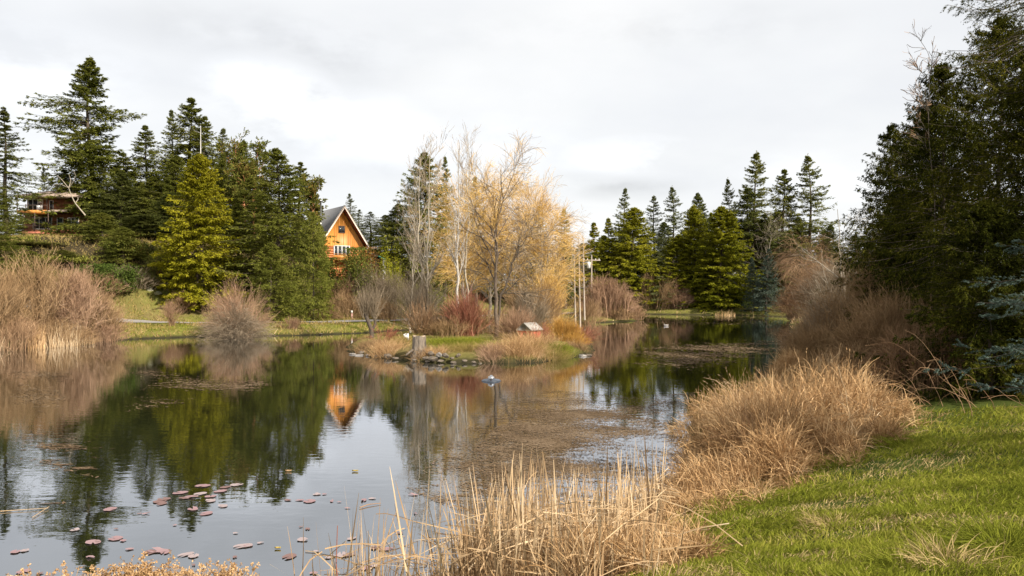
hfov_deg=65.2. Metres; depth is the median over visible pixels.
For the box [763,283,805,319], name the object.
bare shrub
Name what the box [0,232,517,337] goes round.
grass
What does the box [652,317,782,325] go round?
floating weed
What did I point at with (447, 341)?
grass tuft
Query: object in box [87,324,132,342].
bare shrub
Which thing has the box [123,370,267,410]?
floating weed
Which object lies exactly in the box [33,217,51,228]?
window
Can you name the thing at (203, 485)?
lily pad
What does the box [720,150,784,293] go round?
fir tree
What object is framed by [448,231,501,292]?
fir tree
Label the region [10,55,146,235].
fir tree
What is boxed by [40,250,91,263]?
leafy bush
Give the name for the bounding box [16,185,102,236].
wooden house
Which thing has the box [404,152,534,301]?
willow tree
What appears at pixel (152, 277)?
leafy bush
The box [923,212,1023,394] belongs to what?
spruce tree
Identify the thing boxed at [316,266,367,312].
bare shrub
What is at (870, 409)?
dry grass clump
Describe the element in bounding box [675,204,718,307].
cedar tree
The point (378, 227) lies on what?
fir tree
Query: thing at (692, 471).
dry grass clump
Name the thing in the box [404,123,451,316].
birch tree
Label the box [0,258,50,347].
bare shrub
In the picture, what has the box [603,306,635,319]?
bare shrub
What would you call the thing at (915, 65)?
bare tree
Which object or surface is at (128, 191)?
fir tree
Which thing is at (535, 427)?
floating weed
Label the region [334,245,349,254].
window
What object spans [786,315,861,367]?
bramble thicket
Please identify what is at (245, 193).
fir tree
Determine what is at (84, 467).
floating weed
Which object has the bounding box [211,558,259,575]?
dried flower
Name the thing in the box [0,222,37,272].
fir tree
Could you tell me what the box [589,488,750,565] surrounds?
dry grass clump
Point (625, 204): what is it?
fir tree
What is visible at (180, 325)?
bank grass
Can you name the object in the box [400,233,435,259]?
fir tree
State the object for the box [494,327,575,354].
grass tuft
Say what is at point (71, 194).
dead tree
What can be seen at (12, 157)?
fir tree
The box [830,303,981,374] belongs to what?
bramble canes
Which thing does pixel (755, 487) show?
dry grass clump
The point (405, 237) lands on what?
fir tree
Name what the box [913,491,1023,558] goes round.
grass tussock
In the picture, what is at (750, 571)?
grass tussock
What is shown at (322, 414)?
water
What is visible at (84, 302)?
bare shrub
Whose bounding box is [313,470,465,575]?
cattail stand
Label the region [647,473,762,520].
dry grass clump
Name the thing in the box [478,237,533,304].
fir tree
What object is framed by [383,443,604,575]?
cattail stand
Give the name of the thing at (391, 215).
fir tree
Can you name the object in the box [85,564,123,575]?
dried flower
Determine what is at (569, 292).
fir tree
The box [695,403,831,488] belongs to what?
dry grass clump
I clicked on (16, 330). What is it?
bare shrub
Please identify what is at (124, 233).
fir tree
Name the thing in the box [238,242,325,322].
fir tree
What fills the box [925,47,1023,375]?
cedar tree
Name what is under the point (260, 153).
arbutus tree
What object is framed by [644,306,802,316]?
grass
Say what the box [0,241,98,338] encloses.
bare shrub
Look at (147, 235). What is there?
leafy bush
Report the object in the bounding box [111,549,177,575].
dried flower
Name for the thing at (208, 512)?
lily pad
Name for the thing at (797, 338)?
bramble thicket
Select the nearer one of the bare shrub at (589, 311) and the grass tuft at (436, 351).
the grass tuft at (436, 351)
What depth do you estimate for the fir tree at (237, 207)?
89.60 m
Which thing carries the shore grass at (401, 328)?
on the ground at (948, 402)
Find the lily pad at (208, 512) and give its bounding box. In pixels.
[199,511,212,514]
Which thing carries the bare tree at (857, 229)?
on the ground at (948, 402)
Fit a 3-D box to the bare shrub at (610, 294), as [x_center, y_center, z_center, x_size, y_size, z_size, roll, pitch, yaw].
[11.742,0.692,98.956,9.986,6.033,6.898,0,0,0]
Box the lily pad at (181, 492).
[172,491,187,493]
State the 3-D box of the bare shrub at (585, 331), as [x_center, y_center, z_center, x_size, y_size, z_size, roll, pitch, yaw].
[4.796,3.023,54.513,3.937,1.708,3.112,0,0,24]
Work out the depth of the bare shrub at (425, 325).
57.36 m
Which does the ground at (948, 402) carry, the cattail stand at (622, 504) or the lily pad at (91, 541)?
the cattail stand at (622, 504)
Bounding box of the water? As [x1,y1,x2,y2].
[0,314,794,575]
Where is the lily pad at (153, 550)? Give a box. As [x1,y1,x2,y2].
[144,549,155,553]
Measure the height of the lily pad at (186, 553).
0.008 m
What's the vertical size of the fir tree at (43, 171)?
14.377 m
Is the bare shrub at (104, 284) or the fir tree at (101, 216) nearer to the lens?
the bare shrub at (104, 284)
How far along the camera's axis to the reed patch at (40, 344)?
54.89 m
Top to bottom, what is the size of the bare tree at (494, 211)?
14.981 m
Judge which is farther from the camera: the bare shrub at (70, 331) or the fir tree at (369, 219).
the fir tree at (369, 219)
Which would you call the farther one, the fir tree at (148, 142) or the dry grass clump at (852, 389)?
the fir tree at (148, 142)
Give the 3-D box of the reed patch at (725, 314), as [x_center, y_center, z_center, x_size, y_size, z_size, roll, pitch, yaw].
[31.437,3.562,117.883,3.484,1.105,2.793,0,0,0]
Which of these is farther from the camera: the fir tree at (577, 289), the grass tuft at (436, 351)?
the fir tree at (577, 289)
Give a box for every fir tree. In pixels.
[0,107,54,234]
[0,183,33,236]
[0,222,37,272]
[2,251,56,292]
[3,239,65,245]
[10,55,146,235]
[19,169,82,231]
[38,167,49,191]
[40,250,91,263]
[56,140,124,235]
[58,212,121,242]
[64,171,152,236]
[77,227,150,266]
[99,152,153,227]
[100,214,174,237]
[123,125,165,216]
[126,176,169,230]
[133,97,223,225]
[134,155,207,228]
[134,192,189,237]
[148,109,183,196]
[182,116,231,233]
[192,161,241,237]
[208,147,341,312]
[209,128,230,209]
[213,203,268,283]
[219,140,272,234]
[221,176,293,250]
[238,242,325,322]
[261,161,316,252]
[282,211,336,320]
[297,223,335,312]
[345,193,361,223]
[354,209,372,244]
[359,211,399,244]
[364,215,406,256]
[365,153,476,310]
[367,203,431,286]
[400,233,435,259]
[432,155,460,298]
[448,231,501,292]
[451,176,492,305]
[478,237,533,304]
[505,241,569,301]
[522,207,567,291]
[545,208,578,308]
[550,244,589,304]
[569,243,596,296]
[575,235,629,291]
[602,187,637,287]
[636,251,692,309]
[639,195,670,276]
[646,222,677,281]
[653,185,698,274]
[678,193,727,303]
[714,188,800,303]
[719,179,742,261]
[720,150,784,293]
[743,169,810,297]
[743,214,797,305]
[759,235,818,304]
[769,211,807,257]
[783,153,851,282]
[784,216,818,260]
[811,230,853,269]
[813,224,849,274]
[832,236,861,275]
[923,0,1023,209]
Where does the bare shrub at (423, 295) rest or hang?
on the ground at (948, 402)
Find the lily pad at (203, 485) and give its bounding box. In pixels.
[196,484,209,486]
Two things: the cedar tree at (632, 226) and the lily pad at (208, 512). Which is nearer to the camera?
the lily pad at (208, 512)
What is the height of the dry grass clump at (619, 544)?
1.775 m
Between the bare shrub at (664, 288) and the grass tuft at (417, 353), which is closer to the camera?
the grass tuft at (417, 353)
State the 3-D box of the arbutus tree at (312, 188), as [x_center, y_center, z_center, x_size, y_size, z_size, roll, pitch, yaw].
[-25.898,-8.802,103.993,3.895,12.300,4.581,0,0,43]
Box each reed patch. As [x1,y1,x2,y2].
[25,324,45,348]
[43,321,82,347]
[716,311,735,315]
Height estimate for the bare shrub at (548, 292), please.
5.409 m
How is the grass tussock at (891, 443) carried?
on the ground at (948, 402)
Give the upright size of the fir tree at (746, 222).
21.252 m
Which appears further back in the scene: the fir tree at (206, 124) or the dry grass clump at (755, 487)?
the fir tree at (206, 124)
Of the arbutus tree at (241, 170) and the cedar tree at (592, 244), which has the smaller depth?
the arbutus tree at (241, 170)
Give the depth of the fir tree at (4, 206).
90.35 m
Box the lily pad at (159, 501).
[153,499,166,502]
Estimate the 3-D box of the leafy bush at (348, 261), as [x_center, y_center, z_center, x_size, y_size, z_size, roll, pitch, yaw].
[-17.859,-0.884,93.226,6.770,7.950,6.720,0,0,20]
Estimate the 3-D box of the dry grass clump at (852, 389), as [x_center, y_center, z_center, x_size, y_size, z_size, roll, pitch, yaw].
[7.377,2.665,18.872,4.497,2.806,4.598,0,0,0]
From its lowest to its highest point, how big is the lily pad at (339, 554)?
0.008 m
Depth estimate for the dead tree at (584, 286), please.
88.94 m
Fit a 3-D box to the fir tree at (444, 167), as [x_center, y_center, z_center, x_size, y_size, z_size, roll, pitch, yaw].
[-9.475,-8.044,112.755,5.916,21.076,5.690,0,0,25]
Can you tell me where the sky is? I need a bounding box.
[0,0,1023,285]
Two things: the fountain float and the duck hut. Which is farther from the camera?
the duck hut
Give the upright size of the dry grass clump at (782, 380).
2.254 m
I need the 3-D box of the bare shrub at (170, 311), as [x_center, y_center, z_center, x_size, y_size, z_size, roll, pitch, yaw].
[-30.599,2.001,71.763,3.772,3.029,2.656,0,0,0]
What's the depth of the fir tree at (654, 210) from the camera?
135.49 m
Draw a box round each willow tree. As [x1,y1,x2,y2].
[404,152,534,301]
[433,189,530,326]
[473,158,595,320]
[486,168,594,310]
[769,226,848,308]
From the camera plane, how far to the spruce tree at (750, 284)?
119.91 m
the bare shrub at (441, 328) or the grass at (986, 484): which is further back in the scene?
the bare shrub at (441, 328)
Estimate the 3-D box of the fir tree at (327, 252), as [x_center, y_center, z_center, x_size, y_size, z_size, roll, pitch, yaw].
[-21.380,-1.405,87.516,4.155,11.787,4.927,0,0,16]
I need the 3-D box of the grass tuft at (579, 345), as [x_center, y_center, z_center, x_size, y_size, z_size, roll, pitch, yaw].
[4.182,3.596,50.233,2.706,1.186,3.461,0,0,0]
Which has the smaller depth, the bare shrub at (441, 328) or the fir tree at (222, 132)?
the bare shrub at (441, 328)
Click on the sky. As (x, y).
(646, 98)
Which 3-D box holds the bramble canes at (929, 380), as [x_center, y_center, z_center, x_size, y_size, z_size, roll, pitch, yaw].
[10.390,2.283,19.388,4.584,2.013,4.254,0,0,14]
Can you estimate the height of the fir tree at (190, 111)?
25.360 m
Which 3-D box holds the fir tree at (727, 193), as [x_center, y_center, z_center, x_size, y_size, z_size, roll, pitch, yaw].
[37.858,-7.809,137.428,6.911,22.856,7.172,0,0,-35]
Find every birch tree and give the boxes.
[394,141,435,330]
[396,132,456,300]
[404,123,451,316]
[440,119,480,321]
[450,124,486,295]
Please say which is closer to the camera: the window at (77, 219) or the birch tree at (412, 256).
the birch tree at (412, 256)
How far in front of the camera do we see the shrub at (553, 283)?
69.72 m
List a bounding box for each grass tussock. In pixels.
[691,540,848,575]
[777,504,865,533]
[847,530,956,572]
[865,426,947,449]
[883,517,1015,574]
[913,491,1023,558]
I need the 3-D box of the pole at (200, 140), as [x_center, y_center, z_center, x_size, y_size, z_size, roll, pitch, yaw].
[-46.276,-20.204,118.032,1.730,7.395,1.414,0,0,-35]
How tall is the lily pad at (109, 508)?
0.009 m
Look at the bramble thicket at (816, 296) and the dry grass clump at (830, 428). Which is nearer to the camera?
the dry grass clump at (830, 428)
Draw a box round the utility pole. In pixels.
[585,255,599,290]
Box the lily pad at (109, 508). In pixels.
[103,507,116,510]
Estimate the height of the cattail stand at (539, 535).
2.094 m
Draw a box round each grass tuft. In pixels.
[347,333,383,354]
[364,334,411,358]
[380,332,435,344]
[404,342,434,360]
[411,344,456,360]
[426,335,499,347]
[431,341,492,352]
[468,336,512,362]
[484,331,559,361]
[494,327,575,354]
[528,339,577,361]
[543,339,578,356]
[558,336,594,353]
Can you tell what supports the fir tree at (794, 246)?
on the ground at (948, 402)
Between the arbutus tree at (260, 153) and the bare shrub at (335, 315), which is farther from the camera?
the arbutus tree at (260, 153)
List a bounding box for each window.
[28,199,42,209]
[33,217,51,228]
[49,200,53,209]
[57,218,62,229]
[67,218,78,229]
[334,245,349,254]
[338,226,344,232]
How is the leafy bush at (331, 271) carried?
on the ground at (948, 402)
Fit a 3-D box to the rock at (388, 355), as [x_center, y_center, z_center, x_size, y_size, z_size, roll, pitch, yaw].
[-7.317,3.996,47.038,0.510,0.312,0.482,0,0,22]
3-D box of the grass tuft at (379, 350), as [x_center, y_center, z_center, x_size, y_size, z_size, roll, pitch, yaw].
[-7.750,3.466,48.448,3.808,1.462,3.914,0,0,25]
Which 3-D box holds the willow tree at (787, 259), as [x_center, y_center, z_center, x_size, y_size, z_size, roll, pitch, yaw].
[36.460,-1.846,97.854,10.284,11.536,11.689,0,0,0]
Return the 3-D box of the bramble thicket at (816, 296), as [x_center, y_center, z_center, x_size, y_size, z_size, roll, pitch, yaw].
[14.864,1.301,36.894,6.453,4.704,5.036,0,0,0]
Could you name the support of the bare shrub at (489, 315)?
on the ground at (948, 402)
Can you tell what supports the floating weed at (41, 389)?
on the water
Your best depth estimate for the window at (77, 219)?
112.96 m
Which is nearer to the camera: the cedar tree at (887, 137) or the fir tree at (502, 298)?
the cedar tree at (887, 137)
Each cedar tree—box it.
[147,153,254,311]
[566,222,617,306]
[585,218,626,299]
[592,207,667,309]
[649,235,703,307]
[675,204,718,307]
[685,205,766,313]
[809,110,964,306]
[820,123,933,321]
[829,204,952,349]
[844,62,1020,334]
[854,201,1023,402]
[873,15,1023,370]
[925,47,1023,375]
[986,162,1023,384]
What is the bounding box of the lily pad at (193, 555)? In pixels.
[188,553,198,557]
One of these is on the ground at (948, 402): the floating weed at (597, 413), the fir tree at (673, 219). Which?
the fir tree at (673, 219)
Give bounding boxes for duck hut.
[518,322,542,339]
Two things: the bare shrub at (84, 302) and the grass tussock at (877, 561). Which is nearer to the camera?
the grass tussock at (877, 561)
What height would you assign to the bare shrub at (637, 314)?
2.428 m
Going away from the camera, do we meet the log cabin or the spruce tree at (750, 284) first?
the log cabin
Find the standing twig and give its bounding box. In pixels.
[336,525,337,575]
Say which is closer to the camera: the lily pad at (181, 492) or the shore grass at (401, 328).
the lily pad at (181, 492)
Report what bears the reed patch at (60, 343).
in the water
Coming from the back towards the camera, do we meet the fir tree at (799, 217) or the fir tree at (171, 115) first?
the fir tree at (799, 217)
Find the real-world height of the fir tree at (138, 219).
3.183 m
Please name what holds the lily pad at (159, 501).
on the water
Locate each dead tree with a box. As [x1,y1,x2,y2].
[56,172,85,215]
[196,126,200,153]
[567,239,585,322]
[571,238,589,325]
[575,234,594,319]
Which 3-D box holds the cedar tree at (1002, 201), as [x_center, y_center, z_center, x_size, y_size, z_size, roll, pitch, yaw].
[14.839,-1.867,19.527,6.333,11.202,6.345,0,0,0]
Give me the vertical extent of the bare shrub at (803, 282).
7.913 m
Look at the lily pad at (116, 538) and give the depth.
13.35 m
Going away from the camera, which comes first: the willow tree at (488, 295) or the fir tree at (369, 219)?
the willow tree at (488, 295)
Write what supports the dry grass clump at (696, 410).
on the ground at (948, 402)
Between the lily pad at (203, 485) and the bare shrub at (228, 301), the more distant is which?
the bare shrub at (228, 301)
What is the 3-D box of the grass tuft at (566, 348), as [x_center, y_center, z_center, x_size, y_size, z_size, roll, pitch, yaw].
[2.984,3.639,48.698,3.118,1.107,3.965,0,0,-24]
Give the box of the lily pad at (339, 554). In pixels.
[337,551,345,556]
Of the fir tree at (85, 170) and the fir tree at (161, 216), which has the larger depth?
the fir tree at (85, 170)
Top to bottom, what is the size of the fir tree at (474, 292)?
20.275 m
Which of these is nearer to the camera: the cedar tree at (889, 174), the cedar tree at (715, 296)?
the cedar tree at (889, 174)
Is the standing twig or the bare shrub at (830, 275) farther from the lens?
the bare shrub at (830, 275)
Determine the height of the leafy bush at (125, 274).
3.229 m
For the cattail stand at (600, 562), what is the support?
on the ground at (948, 402)
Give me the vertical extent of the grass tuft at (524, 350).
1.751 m
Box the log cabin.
[304,200,382,279]
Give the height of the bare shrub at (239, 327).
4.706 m
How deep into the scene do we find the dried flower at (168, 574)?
7.26 m
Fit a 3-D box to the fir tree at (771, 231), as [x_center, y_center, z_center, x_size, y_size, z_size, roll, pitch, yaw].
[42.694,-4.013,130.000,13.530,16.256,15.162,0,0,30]
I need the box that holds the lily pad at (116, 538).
[108,536,122,540]
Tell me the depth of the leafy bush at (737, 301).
123.28 m
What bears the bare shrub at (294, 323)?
on the ground at (948, 402)
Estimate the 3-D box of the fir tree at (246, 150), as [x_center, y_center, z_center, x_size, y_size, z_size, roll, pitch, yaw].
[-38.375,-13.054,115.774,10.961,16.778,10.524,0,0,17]
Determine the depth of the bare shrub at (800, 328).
47.12 m
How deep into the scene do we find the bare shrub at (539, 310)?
61.88 m
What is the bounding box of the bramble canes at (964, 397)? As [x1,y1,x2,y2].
[829,330,1020,414]
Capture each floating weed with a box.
[0,371,75,407]
[0,433,100,470]
[38,464,98,503]
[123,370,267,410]
[407,391,698,522]
[458,408,585,495]
[606,339,783,371]
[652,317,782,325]
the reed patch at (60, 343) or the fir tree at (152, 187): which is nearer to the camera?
the reed patch at (60, 343)
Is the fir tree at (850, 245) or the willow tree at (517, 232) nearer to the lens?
the willow tree at (517, 232)
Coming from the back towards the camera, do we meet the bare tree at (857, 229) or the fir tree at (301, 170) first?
the fir tree at (301, 170)
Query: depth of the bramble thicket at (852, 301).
34.14 m
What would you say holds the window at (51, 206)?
in the wooden house
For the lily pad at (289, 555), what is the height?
0.009 m
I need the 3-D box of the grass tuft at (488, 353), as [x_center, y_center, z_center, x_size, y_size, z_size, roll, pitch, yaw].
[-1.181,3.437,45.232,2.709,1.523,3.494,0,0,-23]
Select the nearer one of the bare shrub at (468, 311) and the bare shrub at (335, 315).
the bare shrub at (468, 311)
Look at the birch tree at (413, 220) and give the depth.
61.95 m
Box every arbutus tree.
[214,127,265,204]
[223,159,257,239]
[231,136,281,233]
[295,173,327,222]
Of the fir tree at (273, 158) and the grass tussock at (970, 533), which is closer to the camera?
the grass tussock at (970, 533)
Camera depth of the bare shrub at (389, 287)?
89.13 m
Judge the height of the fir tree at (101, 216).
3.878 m
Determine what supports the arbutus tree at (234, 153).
on the ground at (948, 402)
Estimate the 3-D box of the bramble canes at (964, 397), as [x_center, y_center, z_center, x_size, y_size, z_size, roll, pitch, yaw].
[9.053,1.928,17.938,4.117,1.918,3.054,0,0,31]
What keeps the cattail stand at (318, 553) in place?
on the ground at (948, 402)
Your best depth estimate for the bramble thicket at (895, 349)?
21.17 m
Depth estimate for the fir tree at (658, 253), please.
126.26 m
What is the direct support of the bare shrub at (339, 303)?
on the ground at (948, 402)
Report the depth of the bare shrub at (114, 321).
61.28 m
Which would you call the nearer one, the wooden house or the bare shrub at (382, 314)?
the bare shrub at (382, 314)
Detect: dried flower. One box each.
[6,561,98,575]
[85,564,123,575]
[100,555,164,575]
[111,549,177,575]
[128,563,210,575]
[149,559,199,575]
[182,558,239,575]
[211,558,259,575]
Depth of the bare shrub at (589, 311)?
91.44 m
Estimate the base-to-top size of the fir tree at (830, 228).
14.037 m
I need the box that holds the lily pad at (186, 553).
[177,552,193,556]
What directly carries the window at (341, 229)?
in the log cabin
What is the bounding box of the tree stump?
[405,335,428,359]
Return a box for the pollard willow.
[353,276,389,337]
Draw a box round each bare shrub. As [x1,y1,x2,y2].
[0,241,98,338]
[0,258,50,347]
[0,311,50,351]
[18,315,104,346]
[29,259,119,339]
[65,260,131,296]
[77,287,136,341]
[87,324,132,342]
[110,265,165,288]
[155,301,186,325]
[161,289,199,312]
[186,299,277,339]
[194,273,280,337]
[274,314,302,328]
[303,309,345,319]
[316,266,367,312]
[324,288,371,318]
[352,255,395,315]
[366,321,401,342]
[370,264,430,317]
[370,298,404,319]
[380,268,448,332]
[399,297,444,335]
[421,314,475,337]
[431,296,487,334]
[436,280,494,336]
[447,303,512,334]
[484,297,542,338]
[491,270,579,332]
[502,283,558,326]
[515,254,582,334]
[531,322,552,339]
[539,315,586,341]
[560,331,590,345]
[562,324,611,344]
[564,298,607,323]
[568,273,643,318]
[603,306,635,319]
[626,305,649,319]
[633,270,679,309]
[662,277,696,308]
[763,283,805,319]
[771,239,839,317]
[780,308,820,347]
[783,245,869,329]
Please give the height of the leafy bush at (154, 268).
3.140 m
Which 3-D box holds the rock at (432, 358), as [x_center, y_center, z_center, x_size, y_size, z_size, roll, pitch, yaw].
[-4.404,3.932,44.496,0.580,0.292,0.614,0,0,-14]
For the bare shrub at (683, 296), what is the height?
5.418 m
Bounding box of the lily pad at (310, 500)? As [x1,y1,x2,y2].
[303,499,315,502]
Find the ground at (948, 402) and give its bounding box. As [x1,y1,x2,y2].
[0,236,1023,575]
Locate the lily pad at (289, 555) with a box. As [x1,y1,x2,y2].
[282,553,295,558]
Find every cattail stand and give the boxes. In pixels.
[287,517,345,575]
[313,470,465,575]
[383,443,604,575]
[433,435,728,575]
[445,480,658,575]
[512,466,744,575]
[617,453,696,498]
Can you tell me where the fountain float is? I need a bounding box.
[481,375,500,381]
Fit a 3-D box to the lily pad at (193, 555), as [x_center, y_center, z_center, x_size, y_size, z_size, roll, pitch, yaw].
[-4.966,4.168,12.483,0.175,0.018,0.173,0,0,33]
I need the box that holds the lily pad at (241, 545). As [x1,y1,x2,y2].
[233,543,252,547]
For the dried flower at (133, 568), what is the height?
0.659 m
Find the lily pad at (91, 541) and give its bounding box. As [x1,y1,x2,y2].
[85,539,100,543]
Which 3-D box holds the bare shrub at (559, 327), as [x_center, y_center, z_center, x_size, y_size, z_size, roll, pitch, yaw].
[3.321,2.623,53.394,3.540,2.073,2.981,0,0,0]
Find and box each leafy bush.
[0,235,53,241]
[2,254,98,262]
[73,262,145,293]
[94,239,165,256]
[120,232,167,237]
[138,275,172,287]
[141,252,192,277]
[319,257,343,297]
[330,246,380,311]
[352,246,380,295]
[377,246,407,311]
[632,289,652,309]
[728,289,752,307]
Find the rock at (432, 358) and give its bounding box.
[428,356,437,360]
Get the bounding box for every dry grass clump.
[469,493,711,575]
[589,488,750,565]
[627,438,774,502]
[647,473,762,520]
[650,362,846,476]
[658,350,900,473]
[662,369,798,436]
[686,403,953,514]
[694,378,829,456]
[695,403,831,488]
[737,347,871,404]
[754,344,932,426]
[774,390,926,458]
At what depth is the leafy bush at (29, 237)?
86.51 m
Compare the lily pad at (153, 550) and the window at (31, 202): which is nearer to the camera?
the lily pad at (153, 550)
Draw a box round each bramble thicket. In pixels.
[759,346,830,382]
[768,270,855,351]
[770,237,932,351]
[778,319,834,370]
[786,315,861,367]
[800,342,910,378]
[816,280,953,375]
[851,316,984,398]
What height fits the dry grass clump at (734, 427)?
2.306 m
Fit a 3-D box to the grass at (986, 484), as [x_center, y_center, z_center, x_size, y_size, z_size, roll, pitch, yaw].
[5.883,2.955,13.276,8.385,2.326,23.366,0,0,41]
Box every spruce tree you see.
[740,257,764,310]
[750,249,784,315]
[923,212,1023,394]
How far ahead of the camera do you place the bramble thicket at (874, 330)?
26.79 m
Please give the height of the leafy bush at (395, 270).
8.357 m
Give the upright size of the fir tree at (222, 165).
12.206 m
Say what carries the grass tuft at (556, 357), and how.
on the ground at (948, 402)
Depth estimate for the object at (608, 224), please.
129.42 m
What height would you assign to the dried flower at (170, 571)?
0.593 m
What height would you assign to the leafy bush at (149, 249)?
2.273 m
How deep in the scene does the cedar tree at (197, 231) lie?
83.06 m
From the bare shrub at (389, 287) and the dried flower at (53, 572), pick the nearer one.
the dried flower at (53, 572)
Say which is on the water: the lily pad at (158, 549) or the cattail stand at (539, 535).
the lily pad at (158, 549)
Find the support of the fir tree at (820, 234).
on the ground at (948, 402)
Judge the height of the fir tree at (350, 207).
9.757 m
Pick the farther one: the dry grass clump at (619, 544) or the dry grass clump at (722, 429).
the dry grass clump at (722, 429)
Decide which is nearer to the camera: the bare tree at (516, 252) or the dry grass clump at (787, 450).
the dry grass clump at (787, 450)
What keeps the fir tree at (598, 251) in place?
on the ground at (948, 402)
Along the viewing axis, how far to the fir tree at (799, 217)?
149.30 m
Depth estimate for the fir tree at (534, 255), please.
129.79 m
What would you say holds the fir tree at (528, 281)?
on the ground at (948, 402)
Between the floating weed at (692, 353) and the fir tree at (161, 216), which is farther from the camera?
the fir tree at (161, 216)
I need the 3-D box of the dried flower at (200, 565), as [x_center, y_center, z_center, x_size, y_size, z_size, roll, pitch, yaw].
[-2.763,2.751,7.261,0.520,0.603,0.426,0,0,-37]
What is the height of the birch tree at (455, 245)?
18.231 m
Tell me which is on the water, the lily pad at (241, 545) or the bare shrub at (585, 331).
the lily pad at (241, 545)
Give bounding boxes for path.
[24,298,572,322]
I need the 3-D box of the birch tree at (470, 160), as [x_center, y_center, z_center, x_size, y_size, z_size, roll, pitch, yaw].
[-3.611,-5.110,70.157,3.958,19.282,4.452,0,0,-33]
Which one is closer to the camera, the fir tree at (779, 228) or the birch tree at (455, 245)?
the birch tree at (455, 245)
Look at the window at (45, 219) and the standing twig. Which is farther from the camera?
the window at (45, 219)
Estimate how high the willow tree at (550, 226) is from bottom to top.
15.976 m
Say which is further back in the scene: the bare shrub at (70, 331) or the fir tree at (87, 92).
the fir tree at (87, 92)
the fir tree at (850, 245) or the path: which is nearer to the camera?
the path
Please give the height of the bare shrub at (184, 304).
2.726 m
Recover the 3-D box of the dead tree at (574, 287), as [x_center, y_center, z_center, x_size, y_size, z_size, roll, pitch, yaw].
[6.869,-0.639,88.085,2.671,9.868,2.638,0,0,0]
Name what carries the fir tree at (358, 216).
on the ground at (948, 402)
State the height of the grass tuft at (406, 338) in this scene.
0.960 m
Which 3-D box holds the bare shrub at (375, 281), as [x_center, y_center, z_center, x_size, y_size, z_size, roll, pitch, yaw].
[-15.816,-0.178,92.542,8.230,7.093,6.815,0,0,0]
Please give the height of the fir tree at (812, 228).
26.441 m
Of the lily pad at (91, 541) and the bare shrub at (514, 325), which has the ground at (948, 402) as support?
the bare shrub at (514, 325)
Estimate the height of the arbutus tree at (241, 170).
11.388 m
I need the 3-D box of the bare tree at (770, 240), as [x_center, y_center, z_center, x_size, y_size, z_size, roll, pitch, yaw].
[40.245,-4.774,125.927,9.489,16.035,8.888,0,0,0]
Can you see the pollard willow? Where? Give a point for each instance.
(366, 309)
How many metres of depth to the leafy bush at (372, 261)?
94.76 m
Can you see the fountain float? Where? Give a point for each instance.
(490, 378)
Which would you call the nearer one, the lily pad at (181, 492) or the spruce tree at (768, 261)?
the lily pad at (181, 492)
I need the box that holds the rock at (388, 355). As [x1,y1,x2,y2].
[384,353,391,358]
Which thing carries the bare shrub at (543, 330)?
on the ground at (948, 402)
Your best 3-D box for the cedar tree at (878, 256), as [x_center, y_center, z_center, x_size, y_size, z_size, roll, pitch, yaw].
[16.105,0.453,33.868,5.398,8.023,5.388,0,0,0]
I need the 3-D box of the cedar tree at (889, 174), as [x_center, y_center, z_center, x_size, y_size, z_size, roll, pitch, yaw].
[18.430,-2.134,37.854,7.998,12.773,7.021,0,0,37]
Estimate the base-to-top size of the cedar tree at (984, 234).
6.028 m
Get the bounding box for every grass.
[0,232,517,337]
[24,309,802,344]
[113,308,406,338]
[591,404,1023,575]
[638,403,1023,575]
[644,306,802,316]
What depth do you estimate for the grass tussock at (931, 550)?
6.61 m
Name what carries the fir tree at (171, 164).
on the ground at (948, 402)
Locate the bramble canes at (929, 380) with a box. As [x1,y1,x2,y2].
[855,337,1023,407]
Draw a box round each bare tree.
[441,129,545,336]
[447,196,574,335]
[744,211,796,305]
[791,208,878,303]
[840,213,878,258]
[900,21,942,307]
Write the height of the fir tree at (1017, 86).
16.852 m
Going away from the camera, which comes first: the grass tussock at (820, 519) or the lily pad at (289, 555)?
the grass tussock at (820, 519)
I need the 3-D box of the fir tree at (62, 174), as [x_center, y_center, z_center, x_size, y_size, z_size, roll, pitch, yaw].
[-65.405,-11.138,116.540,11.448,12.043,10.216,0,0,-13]
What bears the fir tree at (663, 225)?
on the ground at (948, 402)
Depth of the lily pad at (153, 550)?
12.68 m
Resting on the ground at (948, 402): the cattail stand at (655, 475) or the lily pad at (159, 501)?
the cattail stand at (655, 475)
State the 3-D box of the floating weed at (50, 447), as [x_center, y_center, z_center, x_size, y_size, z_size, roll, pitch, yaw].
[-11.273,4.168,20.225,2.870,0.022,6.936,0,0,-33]
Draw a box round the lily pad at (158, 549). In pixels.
[148,547,166,551]
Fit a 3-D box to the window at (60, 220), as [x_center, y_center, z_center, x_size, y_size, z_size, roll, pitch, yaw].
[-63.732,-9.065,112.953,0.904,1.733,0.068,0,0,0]
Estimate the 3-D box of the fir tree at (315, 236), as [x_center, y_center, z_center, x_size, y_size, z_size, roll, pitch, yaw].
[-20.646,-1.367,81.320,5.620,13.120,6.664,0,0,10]

